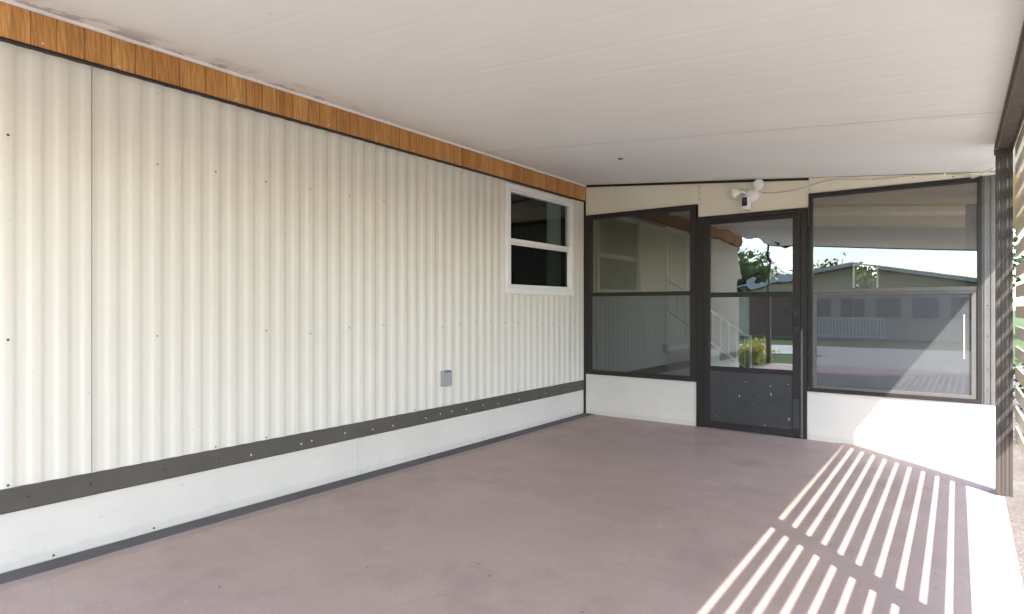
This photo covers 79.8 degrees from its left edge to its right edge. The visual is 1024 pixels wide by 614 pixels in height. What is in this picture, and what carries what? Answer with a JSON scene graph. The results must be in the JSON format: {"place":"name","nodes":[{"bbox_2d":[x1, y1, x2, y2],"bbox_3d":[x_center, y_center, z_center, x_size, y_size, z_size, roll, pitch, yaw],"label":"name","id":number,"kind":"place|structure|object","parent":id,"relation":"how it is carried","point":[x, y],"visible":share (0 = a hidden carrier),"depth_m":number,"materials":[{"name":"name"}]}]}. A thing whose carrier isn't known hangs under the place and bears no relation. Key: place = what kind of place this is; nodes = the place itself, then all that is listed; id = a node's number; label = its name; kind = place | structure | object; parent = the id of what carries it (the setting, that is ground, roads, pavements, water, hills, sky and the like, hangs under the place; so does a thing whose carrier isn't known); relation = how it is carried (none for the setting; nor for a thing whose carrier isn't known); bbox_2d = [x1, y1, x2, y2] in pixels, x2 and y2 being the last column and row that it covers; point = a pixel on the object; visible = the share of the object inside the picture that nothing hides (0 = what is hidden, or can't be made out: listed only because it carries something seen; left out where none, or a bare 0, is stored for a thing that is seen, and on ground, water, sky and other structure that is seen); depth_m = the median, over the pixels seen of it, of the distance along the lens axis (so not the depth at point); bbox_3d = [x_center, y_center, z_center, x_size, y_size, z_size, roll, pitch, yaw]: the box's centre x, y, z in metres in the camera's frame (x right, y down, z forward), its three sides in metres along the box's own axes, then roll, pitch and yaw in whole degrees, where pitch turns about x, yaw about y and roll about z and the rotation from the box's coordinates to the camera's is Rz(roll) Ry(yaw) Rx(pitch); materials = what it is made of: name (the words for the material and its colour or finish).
{"place":"outdoors","nodes":[
{"label":"outdoors","id":0,"kind":"place"},
{"bbox_2d":[0,414,1023,613],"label":"carport floor","id":1,"kind":"structure","parent":0,"point":[596,514],"depth_m":3.15,"materials":[{"name":"paint"}]},
{"bbox_2d":[0,413,592,583],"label":"floor margin","id":2,"kind":"object","parent":1,"relation":"on","point":[23,572],"visible":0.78,"depth_m":3.56,"materials":[{"name":"grey concrete"}]},
{"bbox_2d":[991,146,1012,496],"bbox_3d":[3.161,0.081,3.953,0.105,2.237,0.124,0,0,37],"label":"carport post","id":3,"kind":"object","parent":1,"relation":"on","point":[1004,322],"visible":0.98,"depth_m":3.90,"materials":[{"name":"metal"}]},
{"bbox_2d":[1015,123,1023,455],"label":"louvered screen","id":4,"kind":"object","parent":3,"relation":"attached to","point":[1019,292],"visible":1,"depth_m":3.60,"materials":[{"name":"beige paint"}]},
{"bbox_2d":[666,278,751,367],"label":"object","id":5,"kind":"structure","parent":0,"point":[715,361],"depth_m":8.37,"materials":[{"name":"white paint"}]},
{"bbox_2d":[707,385,800,437],"bbox_3d":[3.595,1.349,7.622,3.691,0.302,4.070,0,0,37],"label":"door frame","id":6,"kind":"structure","parent":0,"point":[772,434],"depth_m":6.10,"materials":[{"name":"black metal"}]},
{"bbox_2d":[584,172,994,460],"bbox_3d":[3.544,-0.088,7.562,3.701,2.617,4.326,0,0,37],"label":"screen porch","id":7,"kind":"object","parent":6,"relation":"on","point":[901,356],"visible":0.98,"depth_m":5.85,"materials":[{"name":"beige paint"}]},
{"bbox_2d":[585,204,697,381],"bbox_3d":[1.367,-0.150,6.611,1.278,1.800,0.066,0,0,37],"label":"window","id":8,"kind":"structure","parent":7,"relation":"in","point":[652,335],"depth_m":6.57,"materials":[{"name":"brown metal"}]},
{"bbox_2d":[729,179,763,209],"bbox_3d":[2.241,-1.072,5.846,0.332,0.275,0.145,0,0,37],"label":"security light","id":9,"kind":"object","parent":7,"relation":"attached to","point":[750,196],"visible":1,"depth_m":5.83,"materials":[{"name":"white plastic"}]},
{"bbox_2d":[700,207,807,438],"bbox_3d":[2.292,0.140,5.882,0.982,2.114,0.137,0,0,37],"label":"screen door","id":10,"kind":"structure","parent":7,"relation":"in","point":[751,254],"depth_m":5.85,"materials":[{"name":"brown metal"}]},
{"bbox_2d":[852,263,877,287],"bbox_3d":[5.182,-0.155,8.985,0.330,1.000,0.050,0,0,37],"label":"far window frame","id":11,"kind":"structure","parent":7,"relation":"in","point":[854,263],"depth_m":8.97,"materials":[{"name":"white plastic"}]},
{"bbox_2d":[762,173,969,192],"bbox_3d":[3.015,-1.102,5.354,1.586,0.093,0.014,0,0,37],"label":"cable","id":12,"kind":"object","parent":7,"relation":"attached to","point":[870,179],"visible":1,"depth_m":5.29,"materials":[{"name":"beige plastic"}]},
{"bbox_2d":[808,176,981,403],"bbox_3d":[3.223,-0.140,5.235,1.254,1.800,0.070,0,0,37],"label":"window","id":13,"kind":"structure","parent":7,"relation":"in","point":[921,343],"depth_m":5.18,"materials":[{"name":"grey glass"}]},
{"bbox_2d":[971,167,994,178],"bbox_3d":[3.530,-1.008,4.593,0.021,0.059,0.597,0,0,24],"label":"conduit","id":14,"kind":"object","parent":7,"relation":"attached to","point":[983,173],"visible":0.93,"depth_m":4.56,"materials":[{"name":"white plastic"}]},
{"bbox_2d":[857,229,1023,310],"label":"sky","id":15,"kind":"structure","parent":0,"point":[1019,301],"materials":[{"name":"white"}]},
{"bbox_2d":[1013,311,1023,364],"bbox_3d":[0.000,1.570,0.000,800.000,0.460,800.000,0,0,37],"label":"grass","id":16,"kind":"structure","parent":0,"point":[1018,322],"depth_m":25.94,"materials":[{"name":"plant"}]},
{"bbox_2d":[0,0,689,573],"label":"mobile home","id":17,"kind":"object","parent":16,"relation":"on","point":[222,290],"visible":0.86,"depth_m":3.68,"materials":[{"name":"beige paint"}]},
{"bbox_2d":[12,0,1023,228],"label":"carport awning","id":18,"kind":"object","parent":17,"relation":"attached to","point":[595,92],"visible":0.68,"depth_m":3.21,"materials":[{"name":"white paint"}]},
{"bbox_2d":[995,21,1023,150],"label":"carport beam","id":19,"kind":"structure","parent":18,"relation":"attached to","point":[1011,121],"depth_m":3.11,"materials":[{"name":"brown paint"}]},
{"bbox_2d":[506,183,573,295],"bbox_3d":[0.261,-0.660,6.332,0.153,1.050,1.230,0,0,37],"label":"window","id":20,"kind":"structure","parent":17,"relation":"in","point":[553,247],"depth_m":6.56,"materials":[{"name":"white plastic"}]},
{"bbox_2d":[745,265,870,354],"bbox_3d":[4.915,-0.195,10.704,2.936,3.135,3.183,0,0,-23],"label":"shrub","id":21,"kind":"object","parent":16,"relation":"on","point":[784,312],"visible":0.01,"depth_m":9.87,"materials":[{"name":"green plant"}]},
{"bbox_2d":[825,237,875,292],"bbox_3d":[5.988,-0.188,10.051,3.076,3.268,2.714,0,0,12],"label":"shrub","id":22,"kind":"object","parent":16,"relation":"on","point":[867,280],"visible":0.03,"depth_m":9.74,"materials":[{"name":"green plant"}]},
{"bbox_2d":[1004,365,1023,587],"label":"gravel bed","id":23,"kind":"object","parent":16,"relation":"on","point":[1015,505],"depth_m":4.16,"materials":[{"name":"beige gravel"}]},
{"bbox_2d":[1013,229,1023,303],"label":"tree","id":24,"kind":"object","parent":16,"relation":"on","point":[1018,260],"visible":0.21,"depth_m":26.20,"materials":[{"name":"green plant"}]},
{"bbox_2d":[1013,351,1023,410],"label":"shrub","id":25,"kind":"object","parent":16,"relation":"on","point":[1020,385],"visible":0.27,"depth_m":7.67,"materials":[{"name":"green plant"}]}
]}

